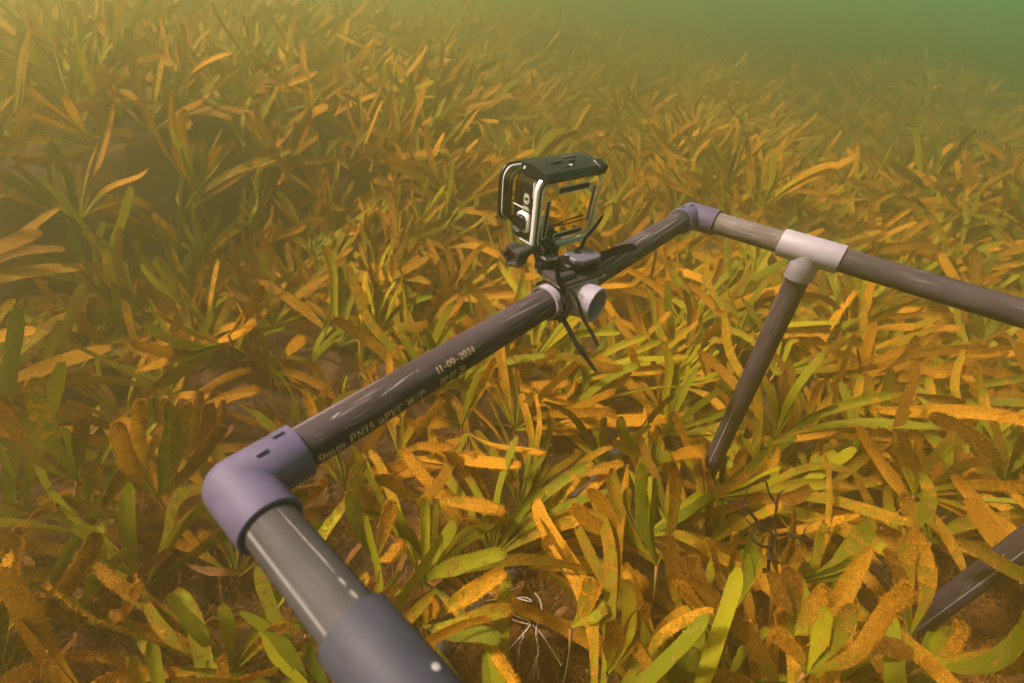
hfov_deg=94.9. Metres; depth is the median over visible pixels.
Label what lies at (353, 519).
seagrass shoot
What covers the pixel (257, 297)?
seagrass shoot
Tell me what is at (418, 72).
seagrass meadow
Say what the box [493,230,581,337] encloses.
seagrass shoot
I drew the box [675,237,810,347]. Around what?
seagrass shoot
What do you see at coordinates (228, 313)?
seagrass shoot
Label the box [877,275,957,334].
seagrass shoot
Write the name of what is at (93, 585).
seagrass shoot
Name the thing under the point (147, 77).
seagrass shoot
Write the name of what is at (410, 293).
seagrass shoot
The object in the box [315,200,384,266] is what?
seagrass shoot
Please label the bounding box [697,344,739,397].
seagrass shoot
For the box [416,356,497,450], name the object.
seagrass shoot
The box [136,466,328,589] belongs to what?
seagrass shoot
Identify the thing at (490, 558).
seagrass shoot
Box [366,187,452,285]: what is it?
seagrass shoot
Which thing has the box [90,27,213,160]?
seagrass shoot
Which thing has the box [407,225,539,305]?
seagrass shoot
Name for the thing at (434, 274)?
seagrass shoot
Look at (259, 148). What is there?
seagrass shoot
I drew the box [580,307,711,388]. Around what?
seagrass shoot
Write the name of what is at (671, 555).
seagrass shoot
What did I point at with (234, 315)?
seagrass shoot
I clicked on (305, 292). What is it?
seagrass shoot
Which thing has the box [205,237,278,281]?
seagrass shoot
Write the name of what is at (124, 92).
seagrass shoot
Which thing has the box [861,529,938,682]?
seagrass shoot
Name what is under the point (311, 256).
seagrass shoot
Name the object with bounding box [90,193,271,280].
seagrass shoot
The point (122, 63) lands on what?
seagrass shoot
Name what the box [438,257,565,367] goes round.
seagrass shoot
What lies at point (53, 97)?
seagrass shoot
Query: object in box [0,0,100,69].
seagrass shoot
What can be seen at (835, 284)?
seagrass shoot
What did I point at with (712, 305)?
seagrass shoot
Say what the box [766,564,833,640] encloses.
seagrass shoot
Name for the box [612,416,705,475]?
seagrass shoot
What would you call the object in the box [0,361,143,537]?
seagrass shoot
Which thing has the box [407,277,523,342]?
seagrass shoot
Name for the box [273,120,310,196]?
seagrass shoot
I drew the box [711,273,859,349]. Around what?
seagrass shoot
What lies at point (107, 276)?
seagrass shoot
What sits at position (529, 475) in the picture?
seagrass shoot
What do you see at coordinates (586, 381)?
seagrass shoot
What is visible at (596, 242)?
seagrass shoot
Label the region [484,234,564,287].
seagrass shoot
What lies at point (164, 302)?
seagrass shoot
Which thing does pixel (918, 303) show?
seagrass shoot
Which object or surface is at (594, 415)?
seagrass shoot
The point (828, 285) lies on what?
seagrass shoot
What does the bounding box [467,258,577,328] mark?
seagrass shoot
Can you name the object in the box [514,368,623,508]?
seagrass shoot
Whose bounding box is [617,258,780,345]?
seagrass shoot
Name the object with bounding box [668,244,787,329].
seagrass shoot
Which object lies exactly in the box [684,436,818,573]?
seagrass shoot
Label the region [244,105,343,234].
seagrass shoot
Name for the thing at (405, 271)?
seagrass shoot
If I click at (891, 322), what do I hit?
seagrass shoot
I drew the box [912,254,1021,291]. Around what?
seagrass shoot
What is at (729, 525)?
seagrass shoot
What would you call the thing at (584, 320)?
cable tie
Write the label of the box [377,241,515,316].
seagrass shoot
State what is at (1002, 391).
seagrass shoot
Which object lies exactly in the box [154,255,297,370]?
seagrass shoot
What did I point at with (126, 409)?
seagrass shoot
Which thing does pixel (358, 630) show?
pipe frame
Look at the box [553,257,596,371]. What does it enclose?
cable tie
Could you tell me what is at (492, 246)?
seagrass shoot
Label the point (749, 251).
seagrass shoot
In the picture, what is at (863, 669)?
seagrass shoot
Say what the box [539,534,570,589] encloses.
seagrass shoot
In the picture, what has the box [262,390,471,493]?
seagrass shoot
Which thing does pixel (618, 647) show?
seagrass shoot
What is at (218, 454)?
seagrass shoot
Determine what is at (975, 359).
seagrass shoot
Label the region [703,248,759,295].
seagrass shoot
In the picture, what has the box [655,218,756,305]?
seagrass shoot
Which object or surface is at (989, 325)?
seagrass shoot
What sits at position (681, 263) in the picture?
seagrass shoot
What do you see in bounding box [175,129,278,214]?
seagrass shoot
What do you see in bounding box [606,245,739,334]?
seagrass shoot
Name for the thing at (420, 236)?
seagrass shoot
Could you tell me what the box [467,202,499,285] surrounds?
seagrass shoot
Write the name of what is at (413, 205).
seagrass shoot
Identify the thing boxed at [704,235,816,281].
seagrass shoot
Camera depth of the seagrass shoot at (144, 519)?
0.65 m
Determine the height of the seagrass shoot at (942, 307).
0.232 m
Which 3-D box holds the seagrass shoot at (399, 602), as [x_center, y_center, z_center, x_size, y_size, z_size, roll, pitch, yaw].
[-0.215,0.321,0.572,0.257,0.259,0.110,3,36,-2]
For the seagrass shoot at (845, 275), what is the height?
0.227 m
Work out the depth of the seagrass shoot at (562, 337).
0.84 m
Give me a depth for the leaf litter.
0.68 m
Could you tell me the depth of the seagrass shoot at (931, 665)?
0.53 m
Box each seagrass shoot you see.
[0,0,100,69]
[0,0,111,55]
[0,1,97,70]
[0,17,60,83]
[0,17,112,165]
[0,25,41,81]
[0,29,137,103]
[0,36,64,71]
[0,94,50,212]
[0,102,53,150]
[0,140,151,249]
[0,228,165,311]
[0,282,148,377]
[0,308,100,483]
[0,336,259,444]
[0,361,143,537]
[0,376,104,536]
[0,421,161,560]
[0,482,322,594]
[0,526,148,677]
[0,537,189,655]
[2,484,172,667]
[3,99,68,135]
[3,290,177,375]
[4,287,149,386]
[6,43,116,105]
[6,68,155,145]
[8,65,122,132]
[10,84,116,175]
[13,399,180,478]
[15,57,86,147]
[15,174,150,287]
[15,231,284,319]
[15,394,189,520]
[21,124,153,263]
[21,263,235,363]
[22,4,161,96]
[22,524,185,657]
[29,37,140,115]
[30,293,217,384]
[30,390,227,506]
[46,297,231,408]
[52,496,398,682]
[53,44,156,106]
[56,311,210,416]
[61,425,282,537]
[73,15,93,46]
[74,37,99,109]
[81,11,151,71]
[81,249,145,318]
[84,26,153,83]
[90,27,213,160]
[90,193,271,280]
[92,0,154,85]
[92,256,232,331]
[95,17,209,111]
[100,287,256,365]
[108,397,228,564]
[116,40,261,118]
[117,412,384,515]
[119,244,316,347]
[122,70,235,121]
[130,309,230,397]
[132,89,224,269]
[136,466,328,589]
[139,258,205,363]
[141,13,233,118]
[141,259,267,375]
[149,215,204,299]
[151,187,189,258]
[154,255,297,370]
[156,55,182,118]
[170,275,337,398]
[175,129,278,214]
[187,276,249,354]
[188,62,317,161]
[190,388,360,481]
[196,252,325,337]
[199,262,351,321]
[200,286,277,352]
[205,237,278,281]
[206,515,442,634]
[212,168,272,253]
[217,382,333,429]
[218,233,354,355]
[219,251,276,296]
[220,232,349,330]
[227,285,266,405]
[231,242,346,316]
[235,610,490,682]
[239,95,329,181]
[239,188,306,262]
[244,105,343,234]
[250,125,290,203]
[250,360,323,426]
[251,244,422,358]
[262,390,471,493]
[271,178,378,257]
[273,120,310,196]
[274,359,418,426]
[276,241,353,334]
[284,180,375,271]
[289,246,404,311]
[293,236,350,291]
[297,263,390,327]
[301,162,347,249]
[304,571,403,639]
[312,283,344,392]
[313,244,373,291]
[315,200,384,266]
[330,261,399,341]
[331,267,545,415]
[337,469,542,582]
[343,215,416,315]
[343,457,407,563]
[347,254,468,339]
[348,261,466,327]
[350,244,431,370]
[350,446,592,682]
[352,196,460,273]
[353,181,409,242]
[353,220,431,284]
[354,352,521,483]
[357,270,399,388]
[363,200,380,256]
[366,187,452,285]
[369,207,404,263]
[371,216,443,265]
[372,280,470,439]
[374,262,464,361]
[375,473,506,525]
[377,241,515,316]
[380,195,421,269]
[387,173,430,284]
[396,328,536,403]
[398,435,656,593]
[405,177,446,227]
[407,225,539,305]
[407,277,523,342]
[410,428,628,569]
[412,186,500,268]
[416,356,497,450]
[416,432,545,509]
[420,567,515,645]
[424,234,513,309]
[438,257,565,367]
[447,320,666,452]
[453,273,577,392]
[456,202,526,269]
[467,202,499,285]
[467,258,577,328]
[472,224,529,305]
[472,397,599,535]
[477,302,613,432]
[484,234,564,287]
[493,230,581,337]
[496,240,633,289]
[497,261,623,393]
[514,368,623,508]
[519,493,556,517]
[523,242,658,283]
[525,279,663,392]
[530,341,609,402]
[535,315,688,386]
[535,320,676,440]
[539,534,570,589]
[542,394,686,490]
[544,320,598,383]
[551,361,630,440]
[558,225,655,309]
[558,235,688,320]
[563,576,608,682]
[569,461,682,623]
[573,407,740,625]
[574,231,693,319]
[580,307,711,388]
[595,340,792,479]
[601,579,649,677]
[604,287,749,348]
[604,292,731,392]
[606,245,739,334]
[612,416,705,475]
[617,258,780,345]
[617,431,763,591]
[622,344,735,414]
[629,367,836,446]
[638,250,702,286]
[642,281,732,364]
[645,560,850,682]
[646,235,744,270]
[646,407,860,597]
[647,373,714,508]
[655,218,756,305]
[657,267,775,322]
[659,533,714,678]
[662,268,808,354]
[664,270,766,344]
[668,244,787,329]
[669,386,915,597]
[670,310,739,437]
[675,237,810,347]
[676,409,899,556]
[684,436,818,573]
[687,252,840,362]
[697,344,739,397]
[698,310,942,443]
[700,285,857,361]
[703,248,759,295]
[703,445,812,507]
[703,527,768,651]
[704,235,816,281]
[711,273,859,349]
[714,297,875,414]
[714,368,891,475]
[716,239,821,349]
[725,279,752,358]
[727,451,961,682]
[739,242,852,308]
[754,302,878,389]
[756,252,853,318]
[757,335,922,394]
[763,303,1023,441]
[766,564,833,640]
[767,275,926,316]
[767,492,807,651]
[768,579,918,682]
[774,333,944,462]
[776,267,954,321]
[778,221,861,282]
[778,360,824,430]
[779,269,962,332]
[779,421,905,533]
[784,516,877,651]
[803,375,993,570]
[804,270,918,351]
[806,289,952,400]
[807,547,883,682]
[812,277,975,395]
[814,250,873,310]
[815,277,934,341]
[816,368,979,450]
[827,281,1009,377]
[833,297,1023,411]
[834,272,924,312]
[843,304,970,384]
[851,280,902,323]
[854,424,1023,556]
[854,471,937,584]
[855,322,905,395]
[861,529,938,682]
[864,377,1023,535]
[869,290,918,335]
[873,359,1023,530]
[874,361,1023,449]
[874,610,1023,677]
[875,207,1023,275]
[876,247,1001,299]
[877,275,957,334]
[887,338,993,390]
[888,277,1017,337]
[889,306,980,340]
[890,337,1008,365]
[895,209,1023,303]
[897,305,989,364]
[901,276,1022,392]
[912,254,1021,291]
[915,241,1010,306]
[915,317,1017,360]
[920,338,990,402]
[922,282,1023,374]
[924,444,983,533]
[925,388,1023,506]
[925,447,1001,495]
[926,410,1023,539]
[929,306,1023,365]
[935,250,1023,290]
[937,249,1012,337]
[939,229,1018,261]
[943,349,1023,457]
[946,377,1023,400]
[947,333,1013,396]
[950,179,1023,239]
[956,257,1023,320]
[957,368,1020,447]
[960,365,1014,447]
[971,240,1021,322]
[979,241,1022,290]
[983,335,1023,388]
[992,168,1023,261]
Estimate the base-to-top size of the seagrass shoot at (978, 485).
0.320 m
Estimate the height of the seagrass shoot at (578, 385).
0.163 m
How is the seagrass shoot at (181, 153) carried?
on the seabed
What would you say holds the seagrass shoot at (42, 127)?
on the seabed
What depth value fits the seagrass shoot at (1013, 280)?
1.25 m
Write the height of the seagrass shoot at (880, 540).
0.224 m
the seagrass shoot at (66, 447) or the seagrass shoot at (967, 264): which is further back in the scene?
the seagrass shoot at (967, 264)
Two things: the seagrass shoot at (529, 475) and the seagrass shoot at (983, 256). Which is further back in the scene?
the seagrass shoot at (983, 256)
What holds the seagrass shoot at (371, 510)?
on the seabed
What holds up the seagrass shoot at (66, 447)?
on the seabed
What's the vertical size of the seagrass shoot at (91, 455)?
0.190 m
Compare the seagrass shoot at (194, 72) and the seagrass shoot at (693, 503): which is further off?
the seagrass shoot at (194, 72)
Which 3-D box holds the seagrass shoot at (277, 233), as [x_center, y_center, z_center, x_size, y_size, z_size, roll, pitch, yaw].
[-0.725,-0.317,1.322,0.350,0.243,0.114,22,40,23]
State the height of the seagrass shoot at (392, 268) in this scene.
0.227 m
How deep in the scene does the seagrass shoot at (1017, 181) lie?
1.38 m
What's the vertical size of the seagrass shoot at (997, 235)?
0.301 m
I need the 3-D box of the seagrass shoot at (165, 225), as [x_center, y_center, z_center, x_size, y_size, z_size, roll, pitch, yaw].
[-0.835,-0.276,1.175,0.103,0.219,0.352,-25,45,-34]
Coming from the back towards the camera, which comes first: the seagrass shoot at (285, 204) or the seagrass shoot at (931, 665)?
the seagrass shoot at (285, 204)
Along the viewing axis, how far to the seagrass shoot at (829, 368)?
0.92 m
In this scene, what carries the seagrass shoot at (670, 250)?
on the seabed
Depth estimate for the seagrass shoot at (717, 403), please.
0.94 m
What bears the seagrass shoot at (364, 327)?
on the seabed
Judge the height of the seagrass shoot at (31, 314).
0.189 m
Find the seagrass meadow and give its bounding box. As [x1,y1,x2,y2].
[0,0,1023,682]
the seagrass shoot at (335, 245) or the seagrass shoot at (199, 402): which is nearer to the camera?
the seagrass shoot at (199, 402)
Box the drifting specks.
[4,0,1021,679]
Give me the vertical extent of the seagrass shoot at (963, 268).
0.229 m
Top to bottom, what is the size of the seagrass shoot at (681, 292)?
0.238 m
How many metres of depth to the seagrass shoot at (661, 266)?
1.36 m
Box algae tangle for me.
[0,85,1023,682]
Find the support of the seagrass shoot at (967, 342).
on the seabed
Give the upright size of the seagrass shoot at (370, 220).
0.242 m
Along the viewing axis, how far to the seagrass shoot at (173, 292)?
0.93 m
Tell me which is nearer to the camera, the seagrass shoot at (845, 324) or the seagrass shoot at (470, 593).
the seagrass shoot at (470, 593)
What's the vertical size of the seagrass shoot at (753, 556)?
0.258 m
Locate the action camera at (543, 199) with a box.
[497,152,607,251]
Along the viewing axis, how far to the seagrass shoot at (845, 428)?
0.77 m
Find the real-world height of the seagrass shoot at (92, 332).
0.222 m
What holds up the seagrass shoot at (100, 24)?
on the seabed
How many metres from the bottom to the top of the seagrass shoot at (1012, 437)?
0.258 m
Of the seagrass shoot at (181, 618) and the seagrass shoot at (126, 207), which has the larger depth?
the seagrass shoot at (126, 207)
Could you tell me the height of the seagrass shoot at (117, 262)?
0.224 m
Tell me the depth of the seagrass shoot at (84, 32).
1.28 m
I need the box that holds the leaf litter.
[0,115,1019,682]
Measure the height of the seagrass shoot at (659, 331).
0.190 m
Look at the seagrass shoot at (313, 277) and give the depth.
1.11 m
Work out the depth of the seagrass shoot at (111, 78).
1.22 m
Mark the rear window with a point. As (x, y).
(568, 211)
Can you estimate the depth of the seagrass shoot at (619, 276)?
1.32 m
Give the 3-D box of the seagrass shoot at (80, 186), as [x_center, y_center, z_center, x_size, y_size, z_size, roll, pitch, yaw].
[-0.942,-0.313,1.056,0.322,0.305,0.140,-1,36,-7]
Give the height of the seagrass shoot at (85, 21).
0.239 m
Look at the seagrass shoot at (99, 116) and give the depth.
1.06 m
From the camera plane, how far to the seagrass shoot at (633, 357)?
0.93 m
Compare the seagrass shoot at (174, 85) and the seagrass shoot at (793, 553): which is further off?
the seagrass shoot at (174, 85)
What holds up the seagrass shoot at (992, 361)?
on the seabed
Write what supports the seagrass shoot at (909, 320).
on the seabed
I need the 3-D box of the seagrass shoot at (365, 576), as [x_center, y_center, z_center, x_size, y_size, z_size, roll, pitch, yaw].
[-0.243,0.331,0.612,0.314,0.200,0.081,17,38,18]
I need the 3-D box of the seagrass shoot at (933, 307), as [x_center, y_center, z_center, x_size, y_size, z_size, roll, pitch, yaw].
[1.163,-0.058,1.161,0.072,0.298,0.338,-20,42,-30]
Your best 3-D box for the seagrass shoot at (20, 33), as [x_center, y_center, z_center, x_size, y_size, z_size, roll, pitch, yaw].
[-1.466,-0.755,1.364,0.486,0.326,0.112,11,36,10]
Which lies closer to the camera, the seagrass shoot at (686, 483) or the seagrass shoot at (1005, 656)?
the seagrass shoot at (1005, 656)
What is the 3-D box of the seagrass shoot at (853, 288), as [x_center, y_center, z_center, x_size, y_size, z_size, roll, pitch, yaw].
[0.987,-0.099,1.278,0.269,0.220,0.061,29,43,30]
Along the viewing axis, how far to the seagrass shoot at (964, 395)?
0.94 m
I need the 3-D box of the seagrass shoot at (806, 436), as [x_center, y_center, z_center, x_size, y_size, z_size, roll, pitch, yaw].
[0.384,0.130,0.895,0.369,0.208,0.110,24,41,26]
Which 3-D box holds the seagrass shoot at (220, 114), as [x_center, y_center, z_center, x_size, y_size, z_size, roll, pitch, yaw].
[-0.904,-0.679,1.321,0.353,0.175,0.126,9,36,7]
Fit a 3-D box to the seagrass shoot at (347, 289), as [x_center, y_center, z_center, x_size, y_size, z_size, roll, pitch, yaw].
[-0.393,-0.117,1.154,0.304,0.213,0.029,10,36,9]
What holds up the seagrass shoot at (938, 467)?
on the seabed
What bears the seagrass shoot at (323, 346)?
on the seabed
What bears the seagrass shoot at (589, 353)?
on the seabed
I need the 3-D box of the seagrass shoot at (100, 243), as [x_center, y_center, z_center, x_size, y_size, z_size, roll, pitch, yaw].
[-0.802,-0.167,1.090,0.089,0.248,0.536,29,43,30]
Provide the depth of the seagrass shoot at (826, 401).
0.82 m
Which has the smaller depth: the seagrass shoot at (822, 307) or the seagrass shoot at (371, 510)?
the seagrass shoot at (371, 510)
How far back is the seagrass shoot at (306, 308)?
1.03 m
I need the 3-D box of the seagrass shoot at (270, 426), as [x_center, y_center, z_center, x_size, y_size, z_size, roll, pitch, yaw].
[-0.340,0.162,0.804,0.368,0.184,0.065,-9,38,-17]
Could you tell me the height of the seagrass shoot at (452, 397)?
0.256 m
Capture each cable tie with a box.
[535,280,566,311]
[546,214,603,261]
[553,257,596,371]
[563,287,598,346]
[599,244,636,260]
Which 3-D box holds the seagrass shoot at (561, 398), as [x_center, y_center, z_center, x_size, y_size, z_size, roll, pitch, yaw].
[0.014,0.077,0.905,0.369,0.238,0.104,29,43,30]
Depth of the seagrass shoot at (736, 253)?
1.35 m
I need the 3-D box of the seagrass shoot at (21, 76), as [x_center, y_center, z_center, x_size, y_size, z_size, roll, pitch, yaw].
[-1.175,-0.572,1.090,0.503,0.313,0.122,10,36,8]
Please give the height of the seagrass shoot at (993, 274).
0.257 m
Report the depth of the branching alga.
0.52 m
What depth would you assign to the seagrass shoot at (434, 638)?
0.49 m
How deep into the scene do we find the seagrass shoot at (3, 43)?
1.33 m
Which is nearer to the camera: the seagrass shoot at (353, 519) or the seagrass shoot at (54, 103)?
the seagrass shoot at (353, 519)
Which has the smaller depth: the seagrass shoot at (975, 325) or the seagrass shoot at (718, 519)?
the seagrass shoot at (718, 519)
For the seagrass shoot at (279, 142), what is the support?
on the seabed
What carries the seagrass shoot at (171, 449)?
on the seabed
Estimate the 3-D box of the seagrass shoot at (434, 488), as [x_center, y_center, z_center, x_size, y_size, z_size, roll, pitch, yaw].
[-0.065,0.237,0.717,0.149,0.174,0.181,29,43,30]
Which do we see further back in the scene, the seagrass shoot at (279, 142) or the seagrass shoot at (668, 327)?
the seagrass shoot at (279, 142)
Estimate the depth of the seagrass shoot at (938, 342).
0.94 m
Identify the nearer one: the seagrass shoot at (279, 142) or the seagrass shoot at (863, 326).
the seagrass shoot at (863, 326)
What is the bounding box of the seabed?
[0,4,1023,682]
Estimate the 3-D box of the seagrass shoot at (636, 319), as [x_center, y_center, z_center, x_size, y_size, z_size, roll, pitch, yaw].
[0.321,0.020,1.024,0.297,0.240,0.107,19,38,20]
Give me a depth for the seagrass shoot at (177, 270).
1.01 m
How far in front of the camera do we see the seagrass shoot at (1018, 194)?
1.37 m
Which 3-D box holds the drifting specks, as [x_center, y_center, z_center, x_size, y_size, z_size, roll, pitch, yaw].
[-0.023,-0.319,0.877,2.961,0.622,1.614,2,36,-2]
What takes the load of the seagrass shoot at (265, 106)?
on the seabed
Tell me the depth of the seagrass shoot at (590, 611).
0.52 m
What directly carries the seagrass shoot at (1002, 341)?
on the seabed
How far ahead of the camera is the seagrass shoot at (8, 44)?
1.36 m
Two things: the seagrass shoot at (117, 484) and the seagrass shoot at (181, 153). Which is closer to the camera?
the seagrass shoot at (117, 484)
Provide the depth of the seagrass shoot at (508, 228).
1.39 m
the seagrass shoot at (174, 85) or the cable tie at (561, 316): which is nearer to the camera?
the cable tie at (561, 316)
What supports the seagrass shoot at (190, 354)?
on the seabed
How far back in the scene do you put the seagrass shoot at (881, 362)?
0.86 m
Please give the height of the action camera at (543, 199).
0.089 m
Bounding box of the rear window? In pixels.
[538,175,598,244]
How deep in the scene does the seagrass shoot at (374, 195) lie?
1.34 m
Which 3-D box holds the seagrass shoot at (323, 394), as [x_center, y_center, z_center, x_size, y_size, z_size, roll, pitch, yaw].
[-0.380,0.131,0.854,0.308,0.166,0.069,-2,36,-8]
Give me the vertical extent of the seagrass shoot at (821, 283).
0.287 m
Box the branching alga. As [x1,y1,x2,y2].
[727,478,808,581]
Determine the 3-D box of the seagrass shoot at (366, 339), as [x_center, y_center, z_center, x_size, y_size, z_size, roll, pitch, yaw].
[-0.131,0.030,0.867,0.385,0.308,0.079,5,36,2]
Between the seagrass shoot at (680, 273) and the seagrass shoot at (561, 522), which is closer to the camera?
the seagrass shoot at (561, 522)
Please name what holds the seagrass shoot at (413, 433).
on the seabed
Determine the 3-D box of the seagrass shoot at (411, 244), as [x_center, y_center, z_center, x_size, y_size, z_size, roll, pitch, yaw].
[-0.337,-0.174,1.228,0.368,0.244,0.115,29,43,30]
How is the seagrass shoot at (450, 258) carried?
on the seabed
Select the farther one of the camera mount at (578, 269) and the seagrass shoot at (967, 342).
the seagrass shoot at (967, 342)
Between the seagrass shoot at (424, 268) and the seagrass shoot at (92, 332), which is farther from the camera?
the seagrass shoot at (424, 268)
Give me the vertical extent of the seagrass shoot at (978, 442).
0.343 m
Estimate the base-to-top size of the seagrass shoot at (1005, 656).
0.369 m
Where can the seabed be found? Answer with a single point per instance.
(162, 170)
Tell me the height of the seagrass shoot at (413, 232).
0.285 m
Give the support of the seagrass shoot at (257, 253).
on the seabed
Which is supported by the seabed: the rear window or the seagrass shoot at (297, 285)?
the seagrass shoot at (297, 285)
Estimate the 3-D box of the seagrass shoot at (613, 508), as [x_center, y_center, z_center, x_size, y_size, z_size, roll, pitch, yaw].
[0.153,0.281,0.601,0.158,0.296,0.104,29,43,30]
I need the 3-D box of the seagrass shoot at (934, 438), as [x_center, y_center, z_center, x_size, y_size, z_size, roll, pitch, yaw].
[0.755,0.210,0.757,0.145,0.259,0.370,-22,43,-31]
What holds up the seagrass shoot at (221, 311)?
on the seabed
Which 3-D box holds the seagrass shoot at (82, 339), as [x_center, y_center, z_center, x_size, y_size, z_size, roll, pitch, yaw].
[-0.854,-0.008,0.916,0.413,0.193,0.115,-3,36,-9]
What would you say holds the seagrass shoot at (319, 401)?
on the seabed
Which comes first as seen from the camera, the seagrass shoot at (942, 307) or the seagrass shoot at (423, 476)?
the seagrass shoot at (423, 476)
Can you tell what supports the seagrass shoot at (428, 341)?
on the seabed
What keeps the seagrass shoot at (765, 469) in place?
on the seabed
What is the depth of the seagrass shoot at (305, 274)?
1.11 m
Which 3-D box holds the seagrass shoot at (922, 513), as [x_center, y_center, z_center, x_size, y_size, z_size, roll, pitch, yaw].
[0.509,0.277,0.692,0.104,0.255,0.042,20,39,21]
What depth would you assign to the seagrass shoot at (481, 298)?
0.98 m
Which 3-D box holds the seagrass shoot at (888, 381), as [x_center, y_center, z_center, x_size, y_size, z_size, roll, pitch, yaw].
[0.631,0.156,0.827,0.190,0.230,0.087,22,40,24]
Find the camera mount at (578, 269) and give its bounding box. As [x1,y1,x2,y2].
[501,240,605,288]
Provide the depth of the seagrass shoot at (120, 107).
1.14 m
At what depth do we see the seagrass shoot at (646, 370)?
0.93 m
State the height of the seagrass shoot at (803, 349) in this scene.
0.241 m
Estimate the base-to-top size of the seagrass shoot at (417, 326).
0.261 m
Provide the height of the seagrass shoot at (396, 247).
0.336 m
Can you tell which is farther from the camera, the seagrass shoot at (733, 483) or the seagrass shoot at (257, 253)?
the seagrass shoot at (257, 253)
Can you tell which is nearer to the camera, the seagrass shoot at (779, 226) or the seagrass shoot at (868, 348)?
the seagrass shoot at (868, 348)
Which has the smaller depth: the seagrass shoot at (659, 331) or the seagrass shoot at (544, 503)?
the seagrass shoot at (544, 503)
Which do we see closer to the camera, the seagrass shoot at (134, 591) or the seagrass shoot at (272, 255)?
the seagrass shoot at (134, 591)
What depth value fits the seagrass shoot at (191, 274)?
1.02 m
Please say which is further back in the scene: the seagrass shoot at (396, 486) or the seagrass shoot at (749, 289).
the seagrass shoot at (749, 289)
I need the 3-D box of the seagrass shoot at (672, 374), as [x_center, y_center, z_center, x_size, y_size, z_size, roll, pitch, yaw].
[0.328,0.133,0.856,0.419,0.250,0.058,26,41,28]
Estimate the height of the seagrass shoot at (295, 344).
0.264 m
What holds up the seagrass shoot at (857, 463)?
on the seabed
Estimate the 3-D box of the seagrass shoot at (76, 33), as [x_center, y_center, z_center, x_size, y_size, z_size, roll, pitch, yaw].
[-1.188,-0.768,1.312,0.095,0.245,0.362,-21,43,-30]
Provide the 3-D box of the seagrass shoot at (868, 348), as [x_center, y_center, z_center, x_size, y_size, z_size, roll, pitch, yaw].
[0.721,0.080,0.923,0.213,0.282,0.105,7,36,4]
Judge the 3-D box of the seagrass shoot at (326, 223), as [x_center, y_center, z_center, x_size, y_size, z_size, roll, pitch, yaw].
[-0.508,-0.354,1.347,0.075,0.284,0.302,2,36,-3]
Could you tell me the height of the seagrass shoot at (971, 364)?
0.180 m
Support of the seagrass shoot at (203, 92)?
on the seabed
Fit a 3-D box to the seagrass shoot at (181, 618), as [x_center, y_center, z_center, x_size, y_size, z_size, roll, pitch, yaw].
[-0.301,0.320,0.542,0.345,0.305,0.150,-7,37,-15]
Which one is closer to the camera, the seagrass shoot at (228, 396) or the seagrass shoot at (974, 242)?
the seagrass shoot at (228, 396)
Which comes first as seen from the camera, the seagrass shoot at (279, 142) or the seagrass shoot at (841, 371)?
the seagrass shoot at (841, 371)
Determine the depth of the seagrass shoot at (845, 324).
0.99 m
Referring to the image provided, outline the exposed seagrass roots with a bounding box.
[482,586,561,679]
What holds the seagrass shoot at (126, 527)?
on the seabed
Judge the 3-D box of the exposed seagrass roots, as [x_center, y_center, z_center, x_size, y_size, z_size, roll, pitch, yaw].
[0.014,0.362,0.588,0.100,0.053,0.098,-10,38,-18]
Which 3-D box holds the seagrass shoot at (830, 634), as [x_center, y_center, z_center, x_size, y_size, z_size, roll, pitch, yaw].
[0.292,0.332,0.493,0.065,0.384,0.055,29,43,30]
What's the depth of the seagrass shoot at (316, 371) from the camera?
0.87 m
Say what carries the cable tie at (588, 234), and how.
attached to the camera mount at (578, 269)
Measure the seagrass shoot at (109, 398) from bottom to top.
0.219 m
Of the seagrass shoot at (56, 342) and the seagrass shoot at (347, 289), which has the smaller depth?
the seagrass shoot at (56, 342)
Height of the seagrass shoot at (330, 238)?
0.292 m
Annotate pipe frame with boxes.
[202,202,1023,682]
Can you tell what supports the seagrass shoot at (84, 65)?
on the seabed
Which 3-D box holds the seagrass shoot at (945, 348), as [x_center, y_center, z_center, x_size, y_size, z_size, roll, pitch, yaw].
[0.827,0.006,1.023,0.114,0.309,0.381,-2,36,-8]
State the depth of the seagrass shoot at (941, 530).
0.74 m
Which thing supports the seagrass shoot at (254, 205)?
on the seabed
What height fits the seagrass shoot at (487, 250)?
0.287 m
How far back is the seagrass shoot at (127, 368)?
0.80 m
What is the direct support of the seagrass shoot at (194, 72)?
on the seabed
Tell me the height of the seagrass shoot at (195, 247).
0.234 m
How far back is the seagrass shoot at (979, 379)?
0.78 m
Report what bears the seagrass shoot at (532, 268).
on the seabed
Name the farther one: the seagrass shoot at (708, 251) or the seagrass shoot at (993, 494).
the seagrass shoot at (708, 251)
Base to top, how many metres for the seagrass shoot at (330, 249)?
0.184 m
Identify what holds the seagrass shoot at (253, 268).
on the seabed
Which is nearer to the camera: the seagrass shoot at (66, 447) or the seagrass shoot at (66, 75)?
the seagrass shoot at (66, 447)
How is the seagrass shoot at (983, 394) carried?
on the seabed
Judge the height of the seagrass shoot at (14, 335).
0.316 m
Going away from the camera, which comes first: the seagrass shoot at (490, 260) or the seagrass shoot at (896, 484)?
the seagrass shoot at (896, 484)
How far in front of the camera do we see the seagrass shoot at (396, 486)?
0.64 m
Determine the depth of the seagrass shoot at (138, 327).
0.98 m
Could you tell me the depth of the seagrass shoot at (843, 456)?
0.67 m
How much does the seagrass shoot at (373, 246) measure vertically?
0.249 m
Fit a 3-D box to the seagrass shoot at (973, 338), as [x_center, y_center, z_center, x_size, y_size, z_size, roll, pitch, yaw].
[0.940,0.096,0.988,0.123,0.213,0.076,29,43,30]
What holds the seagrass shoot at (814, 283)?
on the seabed
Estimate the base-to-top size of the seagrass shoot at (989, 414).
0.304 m
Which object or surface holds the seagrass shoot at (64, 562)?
on the seabed

